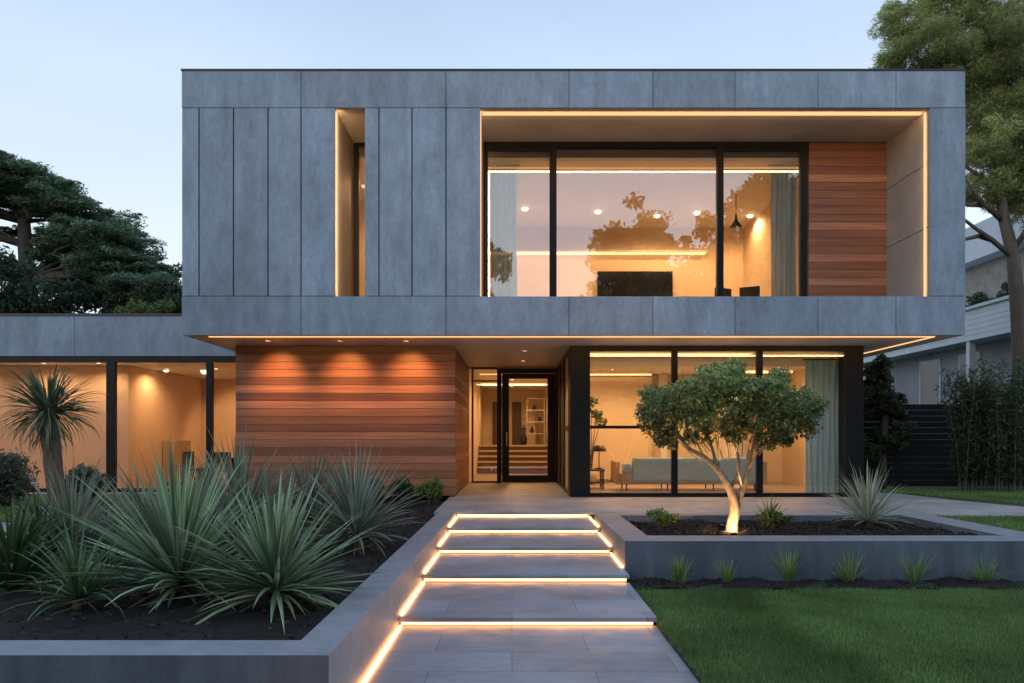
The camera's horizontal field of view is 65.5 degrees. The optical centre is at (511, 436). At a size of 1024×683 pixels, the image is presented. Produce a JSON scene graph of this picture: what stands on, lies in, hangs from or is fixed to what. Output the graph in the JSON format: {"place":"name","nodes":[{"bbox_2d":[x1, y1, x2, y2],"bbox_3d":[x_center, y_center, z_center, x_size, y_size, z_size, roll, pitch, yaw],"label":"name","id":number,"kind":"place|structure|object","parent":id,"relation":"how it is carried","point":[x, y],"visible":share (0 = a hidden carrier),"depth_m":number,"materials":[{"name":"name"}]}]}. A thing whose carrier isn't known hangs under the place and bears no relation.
{"place":"outdoors","nodes":[
{"label":"outdoors","id":0,"kind":"place"},
{"bbox_2d":[0,522,101,545],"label":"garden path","id":1,"kind":"structure","parent":0,"point":[4,526],"depth_m":10.48,"materials":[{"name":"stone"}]},
{"bbox_2d":[88,508,128,527],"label":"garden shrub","id":2,"kind":"object","parent":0,"point":[106,517],"visible":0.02,"depth_m":9.94,"materials":[{"name":"green plant"}]},
{"bbox_2d":[26,492,229,495],"bbox_3d":[-10.800,1.325,16.530,10.400,0.330,0.380,0,0,0],"label":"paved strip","id":3,"kind":"object","parent":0,"point":[107,492],"depth_m":16.35,"materials":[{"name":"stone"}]},
{"bbox_2d":[3,497,299,521],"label":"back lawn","id":4,"kind":"structure","parent":0,"point":[292,507],"depth_m":13.58,"materials":[{"name":"green plant"}]},
{"bbox_2d":[0,447,40,506],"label":"garden shrub","id":5,"kind":"object","parent":4,"relation":"on","point":[12,466],"visible":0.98,"depth_m":13.41,"materials":[{"name":"green plant"}]},
{"bbox_2d":[64,462,109,498],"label":"garden shrub","id":6,"kind":"object","parent":4,"relation":"on","point":[79,468],"visible":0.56,"depth_m":14.19,"materials":[{"name":"green plant"}]},
{"bbox_2d":[0,493,301,521],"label":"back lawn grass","id":7,"kind":"structure","parent":4,"relation":"on","point":[40,502],"depth_m":14.02,"materials":[{"name":"green plant"}]},
{"bbox_2d":[182,451,204,479],"bbox_3d":[-7.255,0.760,18.301,0.450,0.860,0.460,0,0,10],"label":"dining chair","id":8,"kind":"object","parent":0,"point":[185,453],"visible":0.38,"depth_m":18.22,"materials":[{"name":"brown wood"}]},
{"bbox_2d":[214,452,234,477],"bbox_3d":[-6.400,0.760,17.745,0.460,0.860,0.450,0,0,2],"label":"dining chair","id":9,"kind":"object","parent":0,"point":[222,455],"visible":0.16,"depth_m":17.52,"materials":[{"name":"brown wood"}]},
{"bbox_2d":[0,69,965,496],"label":"house","id":10,"kind":"structure","parent":0,"point":[336,265],"depth_m":15.75,"materials":[{"name":"concrete"}]},
{"bbox_2d":[0,356,235,491],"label":"window","id":11,"kind":"structure","parent":10,"relation":"in","point":[111,362],"depth_m":16.78,"materials":[{"name":"black metal"}]},
{"bbox_2d":[163,440,190,484],"bbox_3d":[-8.450,0.640,20.100,0.300,1.100,1.000,0,0,0],"label":"cabinet","id":12,"kind":"object","parent":10,"relation":"on","point":[178,446],"visible":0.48,"depth_m":19.64,"materials":[{"name":"beige wood"}]},
{"bbox_2d":[228,456,234,487],"bbox_3d":[-6.500,0.823,18.600,1.240,0.735,1.240,0,0,0],"label":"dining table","id":13,"kind":"object","parent":10,"relation":"on","point":[232,460],"visible":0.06,"depth_m":18.55,"materials":[{"name":"brown wood"}]},
{"bbox_2d":[354,143,364,295],"bbox_3d":[-2.845,-4.170,15.835,0.592,3.340,0.070,0,0,0],"label":"window","id":14,"kind":"structure","parent":10,"relation":"in","point":[356,145],"depth_m":15.80,"materials":[{"name":"black metal"}]},
{"bbox_2d":[471,367,496,482],"bbox_3d":[-0.718,-0.305,20.625,0.660,2.990,0.050,0,0,0],"label":"window","id":15,"kind":"structure","parent":10,"relation":"in","point":[472,368],"depth_m":20.60,"materials":[{"name":"black metal"}]},
{"bbox_2d":[488,165,518,295],"bbox_3d":[-0.168,-3.967,16.100,0.637,3.074,0.112,0,0,0],"label":"curtain","id":16,"kind":"object","parent":10,"relation":"hanging from","point":[503,196],"visible":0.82,"depth_m":16.10,"materials":[{"name":"fabric"}]},
{"bbox_2d":[493,402,520,444],"bbox_3d":[-0.185,-0.500,29.935,1.070,1.620,0.070,0,0,0],"label":"inner door","id":17,"kind":"structure","parent":10,"relation":"in","point":[516,406],"depth_m":29.90,"materials":[{"name":"brown wood"}]},
{"bbox_2d":[520,425,526,444],"bbox_3d":[0.420,-0.055,28.600,0.260,0.750,0.260,0,0,0],"label":"floor vase","id":18,"kind":"object","parent":10,"relation":"on","point":[523,439],"visible":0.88,"depth_m":28.52,"materials":[{"name":"ceramic"}]},
{"bbox_2d":[497,368,556,482],"bbox_3d":[0.385,-0.290,20.599,1.546,2.960,0.162,0,0,0],"label":"door","id":19,"kind":"structure","parent":10,"relation":"in","point":[503,475],"depth_m":20.58,"materials":[{"name":"black metal"}]},
{"bbox_2d":[527,398,544,444],"bbox_3d":[0.865,-0.545,28.875,0.670,1.710,0.350,0,0,0],"label":"bookshelf","id":20,"kind":"object","parent":10,"relation":"on","point":[539,421],"visible":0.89,"depth_m":28.70,"materials":[{"name":"white paint"}]},
{"bbox_2d":[556,348,568,494],"bbox_3d":[1.185,-0.308,18.352,0.080,2.995,4.395,0,0,0],"label":"window","id":21,"kind":"structure","parent":10,"relation":"in","point":[560,434],"depth_m":18.98,"materials":[{"name":"black metal"}]},
{"bbox_2d":[590,469,604,488],"bbox_3d":[1.750,0.950,18.175,0.700,0.440,0.550,0,0,0],"label":"side table","id":22,"kind":"object","parent":10,"relation":"on","point":[601,482],"visible":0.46,"depth_m":17.93,"materials":[{"name":"brown wood"}]},
{"bbox_2d":[592,445,605,468],"bbox_3d":[2.000,0.455,18.300,0.340,0.550,0.340,0,0,0],"label":"table lamp","id":23,"kind":"object","parent":22,"relation":"on","point":[599,448],"visible":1,"depth_m":18.20,"materials":[{"name":"beige fabric"}]},
{"bbox_2d":[590,396,607,484],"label":"potted plant","id":24,"kind":"object","parent":10,"relation":"on","point":[604,421],"visible":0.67,"depth_m":19.56,"materials":[{"name":"green plant"}]},
{"bbox_2d":[597,271,672,295],"bbox_3d":[3.230,-3.790,20.949,1.978,1.121,0.098,0,0,0],"label":"television","id":25,"kind":"object","parent":10,"relation":"attached to","point":[634,283],"visible":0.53,"depth_m":20.90,"materials":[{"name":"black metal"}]},
{"bbox_2d":[483,142,807,295],"bbox_3d":[2.642,-4.168,15.825,6.436,3.335,0.120,0,0,0],"label":"window","id":26,"kind":"structure","parent":10,"relation":"in","point":[801,148],"depth_m":15.77,"materials":[{"name":"black metal"}]},
{"bbox_2d":[611,458,766,490],"bbox_3d":[3.900,0.810,17.735,3.300,0.720,0.930,0,0,0],"label":"sofa","id":27,"kind":"object","parent":10,"relation":"on","point":[658,471],"visible":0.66,"depth_m":17.27,"materials":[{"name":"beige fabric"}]},
{"bbox_2d":[569,346,863,496],"bbox_3d":[4.062,-0.308,15.968,5.820,2.995,0.365,0,0,0],"label":"window","id":28,"kind":"structure","parent":10,"relation":"in","point":[850,358],"depth_m":15.79,"materials":[{"name":"black metal"}]},
{"bbox_2d":[715,287,731,295],"bbox_3d":[4.739,-2.860,17.405,0.460,0.860,0.450,0,0,-23],"label":"chair","id":29,"kind":"object","parent":10,"relation":"on","point":[727,291],"visible":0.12,"depth_m":17.61,"materials":[{"name":"brown wood"}]},
{"bbox_2d":[729,214,742,228],"bbox_3d":[4.922,-5.062,17.500,0.280,0.896,0.280,0,0,0],"label":"pendant lamp","id":30,"kind":"object","parent":10,"relation":"hanging from","point":[735,224],"visible":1,"depth_m":17.46,"materials":[{"name":"metal"}]},
{"bbox_2d":[739,286,759,295],"bbox_3d":[5.301,-2.860,17.596,0.460,0.860,0.450,0,0,31],"label":"chair","id":31,"kind":"object","parent":10,"relation":"on","point":[750,291],"visible":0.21,"depth_m":17.39,"materials":[{"name":"wood"}]},
{"bbox_2d":[768,165,797,295],"bbox_3d":[5.488,-3.967,16.100,0.604,3.074,0.112,0,0,0],"label":"curtain","id":32,"kind":"object","parent":10,"relation":"hanging from","point":[783,230],"visible":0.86,"depth_m":16.10,"materials":[{"name":"fabric"}]},
{"bbox_2d":[803,359,837,492],"bbox_3d":[6.457,-0.227,16.380,0.942,2.754,0.112,0,0,0],"label":"curtain","id":33,"kind":"object","parent":10,"relation":"hanging from","point":[821,377],"visible":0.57,"depth_m":16.38,"materials":[{"name":"fabric"}]},
{"bbox_2d":[0,0,1022,312],"label":"sky","id":34,"kind":"structure","parent":0,"point":[91,90],"materials":[{"name":"blue"}]},
{"bbox_2d":[367,626,698,682],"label":"path","id":35,"kind":"structure","parent":0,"point":[530,654],"depth_m":5.88,"materials":[{"name":"grey stone"}]},
{"bbox_2d":[332,480,1023,529],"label":"lawn","id":36,"kind":"structure","parent":0,"point":[443,499],"depth_m":16.20,"materials":[{"name":"green plant"}]},
{"bbox_2d":[0,244,80,312],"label":"evergreen tree","id":37,"kind":"object","parent":36,"relation":"on","point":[17,296],"visible":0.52,"depth_m":29.65,"materials":[{"name":"green plant"}]},
{"bbox_2d":[30,279,101,312],"bbox_3d":[-17.272,-2.262,31.316,4.612,7.903,5.614,0,0,34],"label":"evergreen tree","id":38,"kind":"object","parent":36,"relation":"on","point":[86,298],"visible":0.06,"depth_m":30.64,"materials":[{"name":"green plant"}]},
{"bbox_2d":[0,150,181,308],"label":"cedar tree","id":39,"kind":"object","parent":36,"relation":"on","point":[74,239],"visible":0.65,"depth_m":32.24,"materials":[{"name":"green plant"}]},
{"bbox_2d":[93,270,166,312],"bbox_3d":[-14.254,-2.483,31.369,5.125,8.346,3.923,0,0,-25],"label":"evergreen tree","id":40,"kind":"object","parent":36,"relation":"on","point":[115,300],"visible":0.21,"depth_m":30.97,"materials":[{"name":"green plant"}]},
{"bbox_2d":[113,298,153,312],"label":"shrub","id":41,"kind":"object","parent":36,"relation":"on","point":[133,306],"visible":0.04,"depth_m":26.77,"materials":[{"name":"green plant"}]},
{"bbox_2d":[132,262,181,312],"bbox_3d":[-13.607,-2.700,32.251,4.412,8.779,4.402,0,0,27],"label":"evergreen tree","id":42,"kind":"object","parent":36,"relation":"on","point":[175,294],"visible":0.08,"depth_m":31.10,"materials":[{"name":"green plant"}]},
{"bbox_2d":[145,297,176,312],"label":"shrub","id":43,"kind":"object","parent":36,"relation":"on","point":[163,306],"visible":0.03,"depth_m":25.99,"materials":[{"name":"green plant"}]},
{"bbox_2d":[864,353,917,489],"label":"dark shrub","id":44,"kind":"object","parent":36,"relation":"on","point":[883,402],"visible":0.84,"depth_m":18.00,"materials":[{"name":"green plant"}]},
{"bbox_2d":[864,209,1023,439],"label":"neighbouring house","id":45,"kind":"structure","parent":36,"relation":"on","point":[915,372],"depth_m":29.75,"materials":[{"name":"white paint"}]},
{"bbox_2d":[919,358,940,403],"bbox_3d":[15.878,-2.010,30.250,0.045,1.800,1.500,0,0,0],"label":"window","id":46,"kind":"structure","parent":45,"relation":"in","point":[929,376],"depth_m":30.25,"materials":[{"name":"white glass"}]},
{"bbox_2d":[958,351,980,403],"bbox_3d":[15.878,-2.010,27.650,0.045,1.800,1.300,0,0,0],"label":"window","id":47,"kind":"structure","parent":45,"relation":"in","point":[961,358],"depth_m":27.91,"materials":[{"name":"white glass"}]},
{"bbox_2d":[965,291,993,306],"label":"roof shrub","id":48,"kind":"object","parent":45,"relation":"on","point":[980,296],"visible":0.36,"depth_m":28.40,"materials":[{"name":"green plant"}]},
{"bbox_2d":[994,280,1008,298],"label":"roof shrub","id":49,"kind":"object","parent":45,"relation":"on","point":[1004,289],"visible":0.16,"depth_m":26.93,"materials":[{"name":"green plant"}]},
{"bbox_2d":[864,404,1023,487],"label":"fence","id":50,"kind":"object","parent":36,"relation":"on","point":[922,460],"visible":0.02,"depth_m":18.72,"materials":[{"name":"black wood"}]},
{"bbox_2d":[866,0,1023,480],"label":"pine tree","id":51,"kind":"object","parent":36,"relation":"on","point":[987,50],"visible":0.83,"depth_m":20.62,"materials":[{"name":"green plant"}]},
{"bbox_2d":[933,363,1011,490],"bbox_3d":[10.095,-0.198,17.506,1.655,2.840,1.233,0,0,0],"label":"bamboo clump","id":52,"kind":"object","parent":36,"relation":"on","point":[968,449],"visible":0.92,"depth_m":17.41,"materials":[{"name":"green plant"}]},
{"bbox_2d":[969,353,1023,491],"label":"bamboo clump","id":53,"kind":"object","parent":36,"relation":"on","point":[1008,460],"visible":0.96,"depth_m":17.14,"materials":[{"name":"green plant"}]},
{"bbox_2d":[1011,359,1023,480],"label":"bamboo clump","id":54,"kind":"object","parent":36,"relation":"on","point":[1022,381],"visible":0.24,"depth_m":17.34,"materials":[{"name":"green plant"}]},
{"bbox_2d":[434,483,1023,516],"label":"terrace","id":55,"kind":"structure","parent":0,"point":[511,499],"depth_m":14.04,"materials":[{"name":"grey concrete"}]},
{"bbox_2d":[627,575,1023,590],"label":"lawn edge bed","id":56,"kind":"object","parent":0,"point":[947,582],"visible":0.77,"depth_m":8.49,"materials":[{"name":"brown soil"}]},
{"bbox_2d":[666,553,695,582],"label":"grass tuft","id":57,"kind":"object","parent":56,"relation":"on","point":[678,572],"visible":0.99,"depth_m":8.61,"materials":[{"name":"green plant"}]},
{"bbox_2d":[711,557,738,581],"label":"grass tuft","id":58,"kind":"object","parent":56,"relation":"on","point":[727,575],"visible":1,"depth_m":8.62,"materials":[{"name":"green plant"}]},
{"bbox_2d":[767,545,811,582],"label":"grass tuft","id":59,"kind":"object","parent":56,"relation":"on","point":[790,569],"visible":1,"depth_m":8.57,"materials":[{"name":"green plant"}]},
{"bbox_2d":[818,543,873,581],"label":"grass tuft","id":60,"kind":"object","parent":56,"relation":"on","point":[848,576],"visible":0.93,"depth_m":8.63,"materials":[{"name":"green plant"}]},
{"bbox_2d":[891,552,940,581],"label":"grass tuft","id":61,"kind":"object","parent":56,"relation":"on","point":[917,571],"visible":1,"depth_m":8.61,"materials":[{"name":"green plant"}]},
{"bbox_2d":[955,551,1015,581],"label":"grass tuft","id":62,"kind":"object","parent":56,"relation":"on","point":[988,574],"visible":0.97,"depth_m":8.58,"materials":[{"name":"green plant"}]},
{"bbox_2d":[630,581,1023,682],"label":"lawn","id":63,"kind":"structure","parent":0,"point":[813,585],"depth_m":6.15,"materials":[{"name":"green plant"}]},
{"bbox_2d":[864,487,1023,531],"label":"lawn grass","id":64,"kind":"structure","parent":0,"point":[1012,496],"depth_m":15.56,"materials":[{"name":"green plant"}]},
{"label":"ground","id":65,"kind":"structure","parent":0,"visible":0},
{"bbox_2d":[0,512,455,682],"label":"planter","id":66,"kind":"object","parent":65,"relation":"on","point":[347,639],"visible":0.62,"depth_m":4.48,"materials":[{"name":"concrete"}]},
{"bbox_2d":[0,499,443,639],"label":"yucca bed","id":67,"kind":"object","parent":66,"relation":"in","point":[114,627],"visible":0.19,"depth_m":5.73,"materials":[{"name":"brown soil"}]},
{"bbox_2d":[0,356,110,513],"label":"cordyline tree","id":68,"kind":"object","parent":67,"relation":"on","point":[48,428],"visible":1,"depth_m":12.20,"materials":[{"name":"green plant"}]},
{"bbox_2d":[0,493,111,594],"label":"strap plant","id":69,"kind":"object","parent":67,"relation":"on","point":[18,539],"visible":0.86,"depth_m":6.40,"materials":[{"name":"green plant"}]},
{"bbox_2d":[0,487,111,561],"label":"strap plant","id":70,"kind":"object","parent":67,"relation":"on","point":[37,511],"visible":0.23,"depth_m":7.68,"materials":[{"name":"green plant"}]},
{"bbox_2d":[0,454,148,568],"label":"yucca","id":71,"kind":"object","parent":67,"relation":"on","point":[69,497],"visible":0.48,"depth_m":7.71,"materials":[{"name":"green plant"}]},
{"bbox_2d":[41,496,117,513],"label":"garden shrub","id":72,"kind":"object","parent":67,"relation":"on","point":[103,502],"visible":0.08,"depth_m":11.93,"materials":[{"name":"green plant"}]},
{"bbox_2d":[0,516,165,620],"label":"yucca","id":73,"kind":"object","parent":67,"relation":"on","point":[77,588],"visible":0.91,"depth_m":5.85,"materials":[{"name":"green plant"}]},
{"bbox_2d":[63,502,152,565],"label":"strap plant","id":74,"kind":"object","parent":67,"relation":"on","point":[105,541],"visible":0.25,"depth_m":7.97,"materials":[{"name":"green plant"}]},
{"bbox_2d":[89,466,169,542],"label":"yucca","id":75,"kind":"object","parent":67,"relation":"on","point":[132,499],"visible":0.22,"depth_m":9.61,"materials":[{"name":"green plant"}]},
{"bbox_2d":[20,435,299,615],"bbox_3d":[-2.686,0.763,6.300,2.210,1.592,2.235,0,0,0],"label":"yucca","id":76,"kind":"object","parent":67,"relation":"on","point":[158,550],"visible":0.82,"depth_m":6.08,"materials":[{"name":"green plant"}]},
{"bbox_2d":[135,447,261,516],"bbox_3d":[-4.157,0.791,11.116,1.972,1.398,1.849,0,0,0],"label":"yucca","id":77,"kind":"object","parent":67,"relation":"on","point":[206,467],"visible":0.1,"depth_m":11.02,"materials":[{"name":"green plant"}]},
{"bbox_2d":[134,420,337,555],"bbox_3d":[-2.888,0.644,8.745,2.434,1.681,2.368,0,0,0],"label":"yucca","id":78,"kind":"object","parent":67,"relation":"on","point":[241,468],"visible":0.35,"depth_m":8.61,"materials":[{"name":"green plant"}]},
{"bbox_2d":[144,466,392,634],"bbox_3d":[-1.869,0.857,6.027,1.688,1.279,1.827,0,0,-36],"label":"yucca","id":79,"kind":"object","parent":67,"relation":"on","point":[269,550],"visible":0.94,"depth_m":5.87,"materials":[{"name":"green plant"}]},
{"bbox_2d":[249,444,373,528],"bbox_3d":[-2.773,0.755,11.003,2.001,1.491,2.030,0,0,0],"label":"yucca","id":80,"kind":"object","parent":67,"relation":"on","point":[304,482],"visible":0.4,"depth_m":10.95,"materials":[{"name":"green plant"}]},
{"bbox_2d":[258,442,441,556],"bbox_3d":[-1.779,0.748,8.993,2.008,1.545,2.103,0,0,0],"label":"yucca","id":81,"kind":"object","parent":67,"relation":"on","point":[352,501],"visible":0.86,"depth_m":8.83,"materials":[{"name":"green plant"}]},
{"bbox_2d":[361,478,387,497],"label":"hedge shrub","id":82,"kind":"object","parent":67,"relation":"on","point":[380,491],"visible":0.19,"depth_m":15.04,"materials":[{"name":"green plant"}]},
{"bbox_2d":[387,476,415,504],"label":"hedge shrub","id":83,"kind":"object","parent":67,"relation":"on","point":[405,485],"visible":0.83,"depth_m":14.80,"materials":[{"name":"green plant"}]},
{"bbox_2d":[413,477,445,504],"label":"hedge shrub","id":84,"kind":"object","parent":67,"relation":"on","point":[433,489],"visible":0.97,"depth_m":14.65,"materials":[{"name":"green plant"}]},
{"bbox_2d":[361,515,656,682],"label":"garden steps","id":85,"kind":"structure","parent":65,"relation":"on","point":[525,570],"depth_m":8.36,"materials":[{"name":"concrete"}]},
{"bbox_2d":[595,513,1023,580],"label":"planter","id":86,"kind":"object","parent":65,"relation":"on","point":[637,553],"visible":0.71,"depth_m":8.80,"materials":[{"name":"concrete"}]},
{"bbox_2d":[629,518,976,534],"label":"bark mulch","id":87,"kind":"object","parent":86,"relation":"in","point":[748,525],"visible":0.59,"depth_m":10.62,"materials":[{"name":"brown wood"}]},
{"bbox_2d":[645,507,680,527],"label":"shrub","id":88,"kind":"object","parent":87,"relation":"on","point":[664,518],"visible":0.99,"depth_m":10.80,"materials":[{"name":"green plant"}]},
{"bbox_2d":[633,356,830,532],"bbox_3d":[2.865,0.126,10.350,2.629,2.407,1.417,0,0,0],"label":"tree","id":89,"kind":"object","parent":87,"relation":"on","point":[712,388],"visible":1,"depth_m":10.05,"materials":[{"name":"green plant"}]},
{"bbox_2d":[752,494,793,528],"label":"shrub","id":90,"kind":"object","parent":87,"relation":"on","point":[770,516],"visible":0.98,"depth_m":10.85,"materials":[{"name":"green plant"}]},
{"bbox_2d":[809,460,919,530],"bbox_3d":[4.791,0.839,10.964,1.469,1.140,1.615,0,0,0],"label":"yucca","id":91,"kind":"object","parent":87,"relation":"on","point":[867,509],"visible":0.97,"depth_m":10.82,"materials":[{"name":"green plant"}]}
]}

